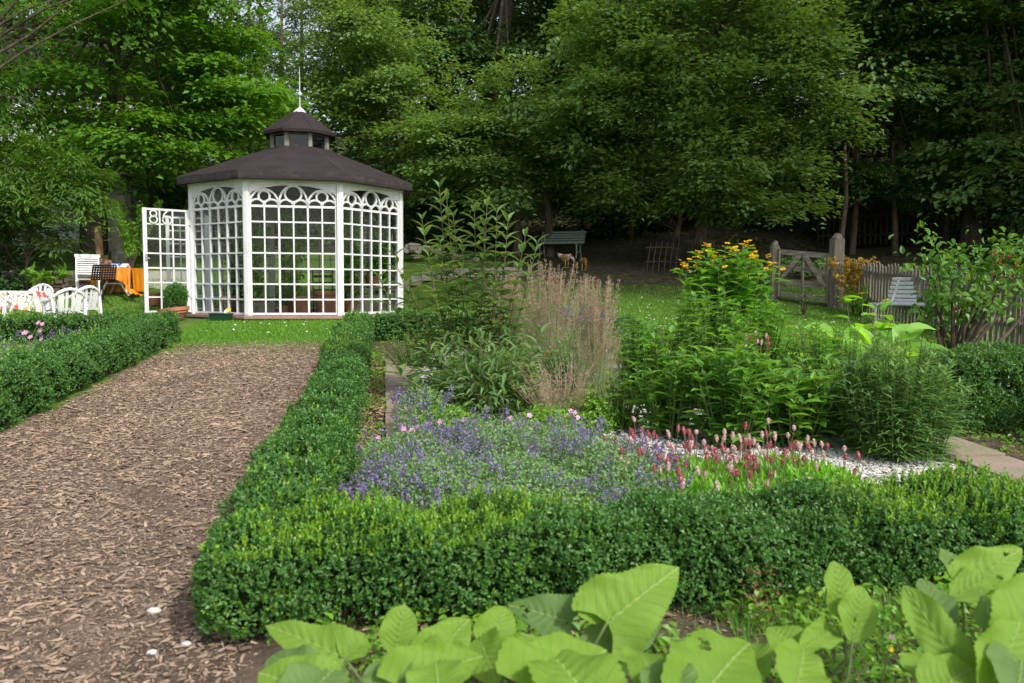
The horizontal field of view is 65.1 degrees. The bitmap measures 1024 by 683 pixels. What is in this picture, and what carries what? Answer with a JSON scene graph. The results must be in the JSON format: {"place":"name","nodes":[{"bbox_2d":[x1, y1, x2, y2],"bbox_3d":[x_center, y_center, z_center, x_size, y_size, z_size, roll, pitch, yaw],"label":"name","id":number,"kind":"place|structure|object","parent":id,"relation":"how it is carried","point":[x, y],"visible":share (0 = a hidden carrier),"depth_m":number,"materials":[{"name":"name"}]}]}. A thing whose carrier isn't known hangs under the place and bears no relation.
{"place":"outdoors","nodes":[
{"label":"outdoors","id":0,"kind":"place"},
{"bbox_2d":[0,343,165,426],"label":"bed soil","id":1,"kind":"structure","parent":0,"point":[77,387],"depth_m":7.96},
{"bbox_2d":[0,306,133,344],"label":"flowers","id":2,"kind":"object","parent":1,"relation":"on","point":[21,322],"visible":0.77,"depth_m":11.00,"materials":[{"name":"green plant"}]},
{"bbox_2d":[0,270,185,289],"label":"wall","id":3,"kind":"structure","parent":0,"point":[154,275],"depth_m":20.31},
{"bbox_2d":[110,199,163,267],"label":"ivy on pillar","id":4,"kind":"object","parent":3,"relation":"on","point":[127,244],"visible":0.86,"depth_m":20.59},
{"bbox_2d":[0,341,322,682],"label":"path","id":5,"kind":"structure","parent":0,"point":[65,627],"depth_m":4.25,"materials":[{"name":"brown wood"}]},
{"bbox_2d":[0,340,324,682],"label":"wood chips","id":6,"kind":"object","parent":5,"relation":"on","point":[186,544],"visible":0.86,"depth_m":4.86,"materials":[{"name":"wood"}]},
{"bbox_2d":[26,0,951,132],"label":"sky","id":7,"kind":"structure","parent":0,"point":[274,14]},
{"bbox_2d":[0,125,1023,627],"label":"ground","id":8,"kind":"structure","parent":0,"point":[620,261],"depth_m":22.61,"materials":[{"name":"plant"}]},
{"bbox_2d":[0,155,74,292],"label":"undergrowth bush","id":9,"kind":"object","parent":8,"relation":"on","point":[18,285],"visible":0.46,"depth_m":18.39,"materials":[{"name":"green plant"}]},
{"bbox_2d":[25,291,53,315],"bbox_3d":[-8.007,-0.477,12.751,1.050,0.637,0.750,0,4,-6],"label":"garden table","id":10,"kind":"object","parent":8,"relation":"on","point":[27,311],"visible":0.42,"depth_m":12.48,"materials":[{"name":"white plastic"}]},
{"bbox_2d":[0,291,56,311],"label":"flowered tablecloth","id":11,"kind":"object","parent":10,"relation":"on","point":[22,300],"visible":0.89,"depth_m":12.41,"materials":[{"name":"fabric"}]},
{"bbox_2d":[0,0,99,203],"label":"forest tree","id":12,"kind":"object","parent":8,"relation":"on","point":[35,95],"visible":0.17,"depth_m":31.52,"materials":[{"name":"green plant"}]},
{"bbox_2d":[42,287,86,316],"bbox_3d":[-6.883,-0.469,12.374,0.487,0.733,0.534,4,5,42],"label":"plastic chair","id":13,"kind":"object","parent":8,"relation":"on","point":[79,300],"visible":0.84,"depth_m":12.25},
{"bbox_2d":[0,113,139,290],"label":"leafy shrub","id":14,"kind":"object","parent":8,"relation":"on","point":[35,184],"visible":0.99,"depth_m":17.62,"materials":[{"name":"green plant"}]},
{"bbox_2d":[3,0,152,163],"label":"forest tree","id":15,"kind":"object","parent":8,"relation":"on","point":[93,63],"visible":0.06,"depth_m":32.78,"materials":[{"name":"green plant"}]},
{"bbox_2d":[8,174,148,251],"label":"bush","id":16,"kind":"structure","parent":8,"relation":"on","point":[109,236],"depth_m":24.83,"materials":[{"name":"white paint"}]},
{"bbox_2d":[0,309,182,431],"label":"box hedge","id":17,"kind":"object","parent":8,"relation":"on","point":[35,376],"visible":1,"depth_m":7.79,"materials":[{"name":"green plant"}]},
{"bbox_2d":[100,268,133,295],"bbox_3d":[-8.823,-1.327,17.954,0.855,0.616,0.558,0,4,0],"label":"trestle table","id":18,"kind":"object","parent":8,"relation":"on","point":[115,283],"visible":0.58,"depth_m":17.77,"materials":[{"name":"white paint"}]},
{"bbox_2d":[89,268,143,295],"bbox_3d":[-8.723,-1.338,17.909,1.223,0.609,0.828,0,4,0],"label":"orange tablecloth","id":19,"kind":"object","parent":18,"relation":"on","point":[127,276],"visible":0.68,"depth_m":17.77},
{"bbox_2d":[0,0,242,151],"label":"feathery tree","id":20,"kind":"object","parent":8,"relation":"on","point":[11,4],"visible":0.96,"depth_m":17.33,"materials":[{"name":"green plant"}]},
{"bbox_2d":[129,192,187,263],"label":"ivy shrub","id":21,"kind":"object","parent":8,"relation":"on","point":[155,232],"visible":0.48,"depth_m":22.39,"materials":[{"name":"green plant"}]},
{"bbox_2d":[0,0,318,263],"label":"broadleaf tree","id":22,"kind":"object","parent":8,"relation":"on","point":[226,93],"visible":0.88,"depth_m":20.68,"materials":[{"name":"green plant"}]},
{"bbox_2d":[58,0,265,222],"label":"forest tree","id":23,"kind":"object","parent":8,"relation":"on","point":[137,84],"visible":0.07,"depth_m":28.75,"materials":[{"name":"green plant"}]},
{"bbox_2d":[113,139,277,250],"bbox_3d":[-9.986,-4.460,25.844,5.231,4.140,4.849,-1,4,-14],"label":"undergrowth bush","id":24,"kind":"object","parent":8,"relation":"on","point":[162,196],"visible":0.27,"depth_m":24.86,"materials":[{"name":"green plant"}]},
{"bbox_2d":[142,67,411,320],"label":"garden house","id":25,"kind":"structure","parent":8,"relation":"on","point":[298,163],"depth_m":15.16,"materials":[{"name":"wood"}]},
{"bbox_2d":[142,207,191,312],"bbox_3d":[-6.468,-1.521,15.126,0.896,1.945,0.105,-3,5,-40],"label":"door","id":26,"kind":"structure","parent":25,"relation":"in","point":[144,217],"depth_m":15.05,"materials":[{"name":"white paint"}]},
{"bbox_2d":[192,181,243,314],"bbox_3d":[-5.462,-1.723,14.971,1.583,2.420,0.062,3,5,34],"label":"window","id":27,"kind":"structure","parent":25,"relation":"in","point":[198,191],"depth_m":14.99,"materials":[{"name":"white paint"}]},
{"bbox_2d":[212,197,270,309],"bbox_3d":[-5.977,-1.917,17.703,0.062,2.420,1.583,3,5,34],"label":"window","id":28,"kind":"structure","parent":25,"relation":"in","point":[218,199],"depth_m":17.68,"materials":[{"name":"white paint"}]},
{"bbox_2d":[238,218,271,301],"bbox_3d":[-4.895,-1.433,15.239,0.677,1.832,0.668,0,4,0],"label":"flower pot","id":29,"kind":"object","parent":25,"relation":"on","point":[257,258],"visible":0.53,"depth_m":15.21,"materials":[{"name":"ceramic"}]},
{"bbox_2d":[275,208,306,312],"bbox_3d":[-4.239,-1.558,15.456,0.636,2.058,0.692,0,4,0],"label":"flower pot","id":30,"kind":"object","parent":25,"relation":"on","point":[288,259],"visible":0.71,"depth_m":15.40,"materials":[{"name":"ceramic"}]},
{"bbox_2d":[249,181,336,314],"bbox_3d":[-3.986,-1.693,14.663,1.583,2.420,0.062,0,4,-11],"label":"window","id":31,"kind":"structure","parent":25,"relation":"in","point":[255,186],"depth_m":14.63,"materials":[{"name":"white paint"}]},
{"bbox_2d":[273,203,335,308],"bbox_3d":[-4.715,-1.967,18.526,1.583,2.420,0.062,0,4,-11],"label":"window","id":32,"kind":"structure","parent":25,"relation":"in","point":[319,219],"depth_m":18.50,"materials":[{"name":"white paint"}]},
{"bbox_2d":[343,210,364,311],"bbox_3d":[-3.145,-1.554,15.614,0.567,2.038,0.616,0,4,0],"label":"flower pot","id":33,"kind":"object","parent":25,"relation":"on","point":[356,261],"visible":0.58,"depth_m":15.55,"materials":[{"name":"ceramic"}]},
{"bbox_2d":[345,201,392,294],"bbox_3d":[-3.239,-1.938,18.218,1.583,2.420,0.062,3,5,34],"label":"window","id":34,"kind":"structure","parent":25,"relation":"in","point":[365,214],"depth_m":18.23,"materials":[{"name":"white paint"}]},
{"bbox_2d":[343,184,398,314],"bbox_3d":[-2.723,-1.744,15.486,0.062,2.420,1.583,3,5,34],"label":"window","id":35,"kind":"structure","parent":25,"relation":"in","point":[392,196],"depth_m":15.49,"materials":[{"name":"white paint"}]},
{"bbox_2d":[241,0,316,100],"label":"pine tree","id":36,"kind":"object","parent":8,"relation":"on","point":[276,34],"visible":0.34,"depth_m":40.02,"materials":[{"name":"green plant"}]},
{"bbox_2d":[277,0,452,168],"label":"forest tree","id":37,"kind":"object","parent":8,"relation":"on","point":[307,8],"visible":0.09,"depth_m":34.36,"materials":[{"name":"green plant"}]},
{"bbox_2d":[238,0,492,246],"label":"hazel tree","id":38,"kind":"object","parent":8,"relation":"on","point":[381,38],"visible":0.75,"depth_m":24.50,"materials":[{"name":"green plant"}]},
{"bbox_2d":[315,71,519,216],"bbox_3d":[-4.935,-7.738,33.220,9.511,7.527,8.817,4,5,39],"label":"undergrowth bush","id":39,"kind":"object","parent":8,"relation":"on","point":[358,137],"visible":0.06,"depth_m":32.36,"materials":[{"name":"green plant"}]},
{"bbox_2d":[403,183,487,255],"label":"undergrowth bush","id":40,"kind":"object","parent":8,"relation":"on","point":[431,212],"visible":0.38,"depth_m":24.63,"materials":[{"name":"green plant"}]},
{"bbox_2d":[360,0,613,226],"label":"beech tree","id":41,"kind":"object","parent":8,"relation":"on","point":[470,47],"visible":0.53,"depth_m":29.39,"materials":[{"name":"green plant"}]},
{"bbox_2d":[0,276,1015,346],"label":"lawn grass","id":42,"kind":"structure","parent":8,"relation":"on","point":[224,331],"depth_m":14.57,"materials":[{"name":"plant"}]},
{"bbox_2d":[440,169,575,242],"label":"undergrowth bush","id":43,"kind":"object","parent":8,"relation":"on","point":[510,228],"visible":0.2,"depth_m":27.46,"materials":[{"name":"green plant"}]},
{"bbox_2d":[372,29,667,256],"bbox_3d":[0.224,-5.681,23.651,8.521,6.871,5.563,0,4,0],"label":"maple tree","id":44,"kind":"object","parent":8,"relation":"on","point":[465,145],"visible":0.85,"depth_m":22.59,"materials":[{"name":"green plant"}]},
{"bbox_2d":[529,142,659,240],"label":"undergrowth bush","id":45,"kind":"object","parent":8,"relation":"on","point":[610,230],"visible":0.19,"depth_m":27.91,"materials":[{"name":"green plant"}]},
{"bbox_2d":[484,0,770,216],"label":"forest tree","id":46,"kind":"object","parent":8,"relation":"on","point":[538,4],"visible":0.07,"depth_m":30.20,"materials":[{"name":"green plant"}]},
{"bbox_2d":[567,146,726,239],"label":"undergrowth bush","id":47,"kind":"object","parent":8,"relation":"on","point":[666,190],"visible":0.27,"depth_m":27.50,"materials":[{"name":"green plant"}]},
{"bbox_2d":[509,0,894,262],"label":"maple tree","id":48,"kind":"object","parent":8,"relation":"on","point":[696,104],"visible":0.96,"depth_m":20.98,"materials":[{"name":"green plant"}]},
{"bbox_2d":[641,229,768,292],"bbox_3d":[4.798,-2.100,20.664,0.152,1.962,5.886,-1,4,-20],"label":"picket fence","id":49,"kind":"object","parent":8,"relation":"on","point":[649,237],"visible":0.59,"depth_m":21.44,"materials":[{"name":"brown wood"}]},
{"bbox_2d":[738,121,887,245],"bbox_3d":[10.151,-5.136,27.731,5.707,4.516,5.290,1,4,16],"label":"undergrowth bush","id":50,"kind":"object","parent":8,"relation":"on","point":[801,222],"visible":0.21,"depth_m":27.23,"materials":[{"name":"green plant"}]},
{"bbox_2d":[695,0,970,225],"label":"forest tree","id":51,"kind":"object","parent":8,"relation":"on","point":[811,219],"visible":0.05,"depth_m":30.34,"materials":[{"name":"green plant"}]},
{"bbox_2d":[827,233,844,308],"bbox_3d":[6.846,-1.425,16.939,0.240,1.720,0.216,0,4,-9],"label":"gate post","id":52,"kind":"object","parent":8,"relation":"on","point":[837,245],"visible":0.75,"depth_m":16.85,"materials":[{"name":"grey wood"}]},
{"bbox_2d":[777,248,829,306],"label":"wooden gate","id":53,"kind":"structure","parent":52,"relation":"attached to","point":[811,268],"depth_m":17.34,"materials":[{"name":"grey wood"}]},
{"bbox_2d":[827,256,879,312],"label":"yellowing shrub","id":54,"kind":"object","parent":8,"relation":"on","point":[847,266],"visible":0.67,"depth_m":16.17,"materials":[{"name":"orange plant"}]},
{"bbox_2d":[758,42,954,221],"bbox_3d":[13.031,-7.767,31.749,9.511,7.527,8.816,0,4,-5],"label":"undergrowth bush","id":55,"kind":"object","parent":8,"relation":"on","point":[879,155],"visible":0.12,"depth_m":30.81,"materials":[{"name":"green plant"}]},
{"bbox_2d":[831,292,898,373],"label":"plant","id":56,"kind":"object","parent":8,"relation":"on","point":[880,326],"visible":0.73,"depth_m":8.72,"materials":[{"name":"green plant"}]},
{"bbox_2d":[763,0,988,254],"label":"elder tree","id":57,"kind":"object","parent":8,"relation":"on","point":[899,182],"visible":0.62,"depth_m":23.52,"materials":[{"name":"green plant"}]},
{"bbox_2d":[805,129,962,246],"bbox_3d":[12.673,-5.124,27.694,5.290,4.516,5.707,1,4,9],"label":"undergrowth bush","id":58,"kind":"object","parent":8,"relation":"on","point":[885,211],"visible":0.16,"depth_m":27.14,"materials":[{"name":"green plant"}]},
{"bbox_2d":[880,322,947,380],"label":"giant leaved plant","id":59,"kind":"object","parent":8,"relation":"on","point":[912,329],"visible":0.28,"depth_m":7.71,"materials":[{"name":"green plant"}]},
{"bbox_2d":[868,277,962,327],"bbox_3d":[6.864,-0.632,13.603,0.648,0.920,1.450,-2,4,-26],"label":"slatted bench","id":60,"kind":"object","parent":8,"relation":"on","point":[904,302],"visible":0.48,"depth_m":14.04,"materials":[{"name":"white paint"}]},
{"bbox_2d":[810,0,1023,249],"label":"chestnut tree","id":61,"kind":"object","parent":8,"relation":"on","point":[985,80],"visible":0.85,"depth_m":22.87,"materials":[{"name":"green plant"}]},
{"bbox_2d":[817,205,1019,248],"bbox_3d":[12.855,-3.589,25.475,6.088,1.546,0.154,1,4,8],"label":"picket fence","id":62,"kind":"object","parent":8,"relation":"on","point":[870,234],"visible":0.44,"depth_m":25.50,"materials":[{"name":"brown wood"}]},
{"bbox_2d":[843,257,1023,344],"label":"picket fence","id":63,"kind":"object","parent":8,"relation":"on","point":[879,286],"visible":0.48,"depth_m":13.96,"materials":[{"name":"grey wood"}]},
{"bbox_2d":[888,220,1023,348],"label":"berry shrub","id":64,"kind":"object","parent":8,"relation":"on","point":[972,297],"visible":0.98,"depth_m":9.53,"materials":[{"name":"green plant"}]},
{"bbox_2d":[943,130,1023,264],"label":"undergrowth bush","id":65,"kind":"object","parent":8,"relation":"on","point":[1017,215],"visible":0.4,"depth_m":22.25,"materials":[{"name":"green plant"}]},
{"bbox_2d":[953,456,1023,478],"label":"paving slab","id":66,"kind":"structure","parent":8,"relation":"on","point":[1014,466],"depth_m":5.29,"materials":[{"name":"stone"}]},
{"bbox_2d":[122,586,983,682],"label":"foreground soil","id":67,"kind":"structure","parent":0,"point":[258,660],"depth_m":2.94,"materials":[{"name":"soil"}]},
{"bbox_2d":[258,620,370,682],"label":"giant leaved plant","id":68,"kind":"object","parent":67,"relation":"on","point":[313,653],"visible":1,"depth_m":2.21,"materials":[{"name":"green plant"}]},
{"bbox_2d":[361,605,482,682],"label":"giant leaved plant","id":69,"kind":"object","parent":67,"relation":"on","point":[439,652],"visible":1,"depth_m":2.10,"materials":[{"name":"green plant"}]},
{"bbox_2d":[156,359,980,681],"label":"leaf litter","id":70,"kind":"object","parent":67,"relation":"on","point":[376,411],"visible":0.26,"depth_m":6.50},
{"bbox_2d":[468,563,678,682],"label":"giant leaved plant","id":71,"kind":"object","parent":67,"relation":"on","point":[619,611],"visible":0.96,"depth_m":2.29,"materials":[{"name":"green plant"}]},
{"bbox_2d":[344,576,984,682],"bbox_3d":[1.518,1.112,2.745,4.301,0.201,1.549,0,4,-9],"label":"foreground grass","id":72,"kind":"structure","parent":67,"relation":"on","point":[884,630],"depth_m":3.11,"materials":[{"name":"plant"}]},
{"bbox_2d":[313,340,1023,682],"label":"weeds","id":73,"kind":"object","parent":67,"relation":"on","point":[666,640],"visible":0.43,"depth_m":3.02,"materials":[{"name":"plant"}]},
{"bbox_2d":[621,561,878,682],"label":"giant leaved plant","id":74,"kind":"object","parent":67,"relation":"on","point":[694,659],"visible":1,"depth_m":2.09,"materials":[{"name":"green plant"}]},
{"bbox_2d":[901,544,1023,682],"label":"giant leaved plant","id":75,"kind":"object","parent":67,"relation":"on","point":[987,585],"visible":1,"depth_m":2.12,"materials":[{"name":"green plant"}]},
{"bbox_2d":[246,338,1023,631],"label":"garden bed soil","id":76,"kind":"structure","parent":0,"point":[992,443],"depth_m":5.93,"materials":[{"name":"soil"}]},
{"bbox_2d":[214,309,375,534],"bbox_3d":[-1.613,0.284,7.610,0.618,1.004,8.675,0,4,-9],"label":"box hedge","id":77,"kind":"object","parent":76,"relation":"on","point":[309,447],"visible":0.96,"depth_m":4.67,"materials":[{"name":"green plant"}]},
{"bbox_2d":[344,412,486,495],"bbox_3d":[-0.611,0.694,5.052,0.964,0.422,1.097,2,4,26],"label":"catmint","id":78,"kind":"object","parent":76,"relation":"on","point":[408,446],"visible":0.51,"depth_m":4.98,"materials":[{"name":"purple plant"}]},
{"bbox_2d":[388,381,458,436],"bbox_3d":[-0.665,0.500,6.038,0.494,0.423,0.795,-1,4,-14],"label":"catmint","id":79,"kind":"object","parent":76,"relation":"on","point":[426,406],"visible":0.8,"depth_m":5.98,"materials":[{"name":"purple plant"}]},
{"bbox_2d":[337,437,548,520],"bbox_3d":[-0.366,0.789,4.302,1.206,0.476,1.246,0,4,0],"label":"catmint","id":80,"kind":"object","parent":76,"relation":"on","point":[429,472],"visible":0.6,"depth_m":4.23,"materials":[{"name":"green plant"}]},
{"bbox_2d":[369,176,552,409],"bbox_3d":[-0.347,-0.445,7.333,1.520,2.093,1.356,4,5,41],"label":"lance leaved shrub","id":81,"kind":"object","parent":76,"relation":"on","point":[465,331],"visible":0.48,"depth_m":7.24,"materials":[{"name":"green plant"}]},
{"bbox_2d":[380,323,553,425],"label":"lance leaved shrub","id":82,"kind":"object","parent":76,"relation":"on","point":[484,390],"visible":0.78,"depth_m":6.48,"materials":[{"name":"green plant"}]},
{"bbox_2d":[373,305,566,341],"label":"box hedge","id":83,"kind":"object","parent":76,"relation":"on","point":[385,327],"visible":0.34,"depth_m":11.72,"materials":[{"name":"green plant"}]},
{"bbox_2d":[426,436,622,510],"bbox_3d":[0.071,0.775,4.305,1.126,0.482,1.071,3,5,38],"label":"catmint","id":84,"kind":"object","parent":76,"relation":"on","point":[548,482],"visible":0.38,"depth_m":4.23,"materials":[{"name":"green plant"}]},
{"bbox_2d":[189,454,1023,645],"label":"box hedge","id":85,"kind":"object","parent":76,"relation":"on","point":[365,554],"visible":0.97,"depth_m":3.21,"materials":[{"name":"green plant"}]},
{"bbox_2d":[528,410,696,505],"bbox_3d":[0.585,0.705,4.632,1.010,0.536,1.329,0,4,0],"label":"catmint","id":86,"kind":"object","parent":76,"relation":"on","point":[593,450],"visible":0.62,"depth_m":4.54,"materials":[{"name":"green plant"}]},
{"bbox_2d":[581,370,649,430],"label":"broad leaved plant","id":87,"kind":"object","parent":76,"relation":"on","point":[626,413],"visible":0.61,"depth_m":6.31,"materials":[{"name":"plant"}]},
{"bbox_2d":[418,349,991,505],"bbox_3d":[0.895,0.553,7.466,3.487,0.415,6.900,0,4,-9],"label":"pebble bed","id":88,"kind":"object","parent":76,"relation":"on","point":[700,437],"visible":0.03,"depth_m":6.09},
{"bbox_2d":[376,401,488,444],"bbox_3d":[-0.540,0.604,5.777,0.782,0.332,0.634,0,4,0],"label":"mallow","id":89,"kind":"object","parent":88,"relation":"on","point":[460,411],"visible":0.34,"depth_m":5.74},
{"bbox_2d":[414,406,633,476],"bbox_3d":[0.091,0.669,5.168,1.445,0.478,1.095,0,4,0],"label":"catmint","id":90,"kind":"object","parent":88,"relation":"on","point":[500,444],"visible":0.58,"depth_m":5.11,"materials":[{"name":"green plant"}]},
{"bbox_2d":[507,400,585,447],"bbox_3d":[0.242,0.600,5.846,0.609,0.339,0.648,0,4,0],"label":"mallow","id":91,"kind":"object","parent":88,"relation":"on","point":[536,415],"visible":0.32,"depth_m":5.82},
{"bbox_2d":[504,259,590,380],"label":"feather grass","id":92,"kind":"object","parent":88,"relation":"on","point":[543,308],"depth_m":8.23,"materials":[{"name":"plant"}]},
{"bbox_2d":[509,357,604,426],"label":"feather grass","id":93,"kind":"object","parent":88,"relation":"on","point":[553,399],"depth_m":6.28,"materials":[{"name":"plant"}]},
{"bbox_2d":[538,335,607,394],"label":"broad leaved plant","id":94,"kind":"object","parent":88,"relation":"on","point":[553,360],"visible":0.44,"depth_m":7.67,"materials":[{"name":"green plant"}]},
{"bbox_2d":[548,390,622,433],"bbox_3d":[0.579,0.553,6.192,0.598,0.333,0.855,0,4,0],"label":"mallow","id":95,"kind":"object","parent":88,"relation":"on","point":[590,415],"visible":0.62,"depth_m":6.17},
{"bbox_2d":[553,275,649,410],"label":"feather grass","id":96,"kind":"object","parent":88,"relation":"on","point":[594,336],"depth_m":6.85,"materials":[{"name":"plant"}]},
{"bbox_2d":[606,316,677,398],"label":"broad leaved plant","id":97,"kind":"object","parent":88,"relation":"on","point":[633,351],"visible":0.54,"depth_m":7.38,"materials":[{"name":"green plant"}]},
{"bbox_2d":[620,325,709,438],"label":"broad leaved plant","id":98,"kind":"object","parent":88,"relation":"on","point":[664,412],"visible":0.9,"depth_m":6.01,"materials":[{"name":"green plant"}]},
{"bbox_2d":[603,416,774,505],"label":"knotweed","id":99,"kind":"object","parent":88,"relation":"on","point":[714,473],"visible":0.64,"depth_m":4.61,"materials":[{"name":"green plant"}]},
{"bbox_2d":[658,288,764,409],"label":"broad leaved plant","id":100,"kind":"object","parent":88,"relation":"on","point":[695,330],"visible":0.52,"depth_m":7.11,"materials":[{"name":"green plant"}]},
{"bbox_2d":[677,331,792,452],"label":"broad leaved plant","id":101,"kind":"object","parent":88,"relation":"on","point":[736,409],"visible":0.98,"depth_m":5.67,"materials":[{"name":"green plant"}]},
{"bbox_2d":[716,293,803,388],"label":"broad leaved plant","id":102,"kind":"object","parent":88,"relation":"on","point":[769,329],"visible":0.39,"depth_m":7.45,"materials":[{"name":"green plant"}]},
{"bbox_2d":[725,417,865,497],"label":"knotweed","id":103,"kind":"object","parent":88,"relation":"on","point":[791,465],"visible":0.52,"depth_m":4.74,"materials":[{"name":"green plant"}]},
{"bbox_2d":[670,240,791,338],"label":"yellow flowered plant","id":104,"kind":"object","parent":76,"relation":"on","point":[742,286],"visible":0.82,"depth_m":10.72,"materials":[{"name":"green plant"}]},
{"bbox_2d":[751,356,849,448],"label":"broad leaved plant","id":105,"kind":"object","parent":76,"relation":"on","point":[803,409],"visible":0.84,"depth_m":5.70,"materials":[{"name":"green plant"}]},
{"bbox_2d":[770,320,874,384],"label":"broad leaved plant","id":106,"kind":"object","parent":76,"relation":"on","point":[815,350],"visible":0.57,"depth_m":7.16,"materials":[{"name":"green plant"}]},
{"bbox_2d":[820,330,981,463],"bbox_3d":[2.694,0.362,5.601,1.062,0.896,1.060,0,4,0],"label":"fine leaved clump","id":107,"kind":"object","parent":76,"relation":"on","point":[889,418],"visible":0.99,"depth_m":5.43,"materials":[{"name":"green plant"}]},
{"bbox_2d":[913,339,1023,434],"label":"box hedge","id":108,"kind":"object","parent":76,"relation":"on","point":[995,372],"visible":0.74,"depth_m":6.28,"materials":[{"name":"green plant"}]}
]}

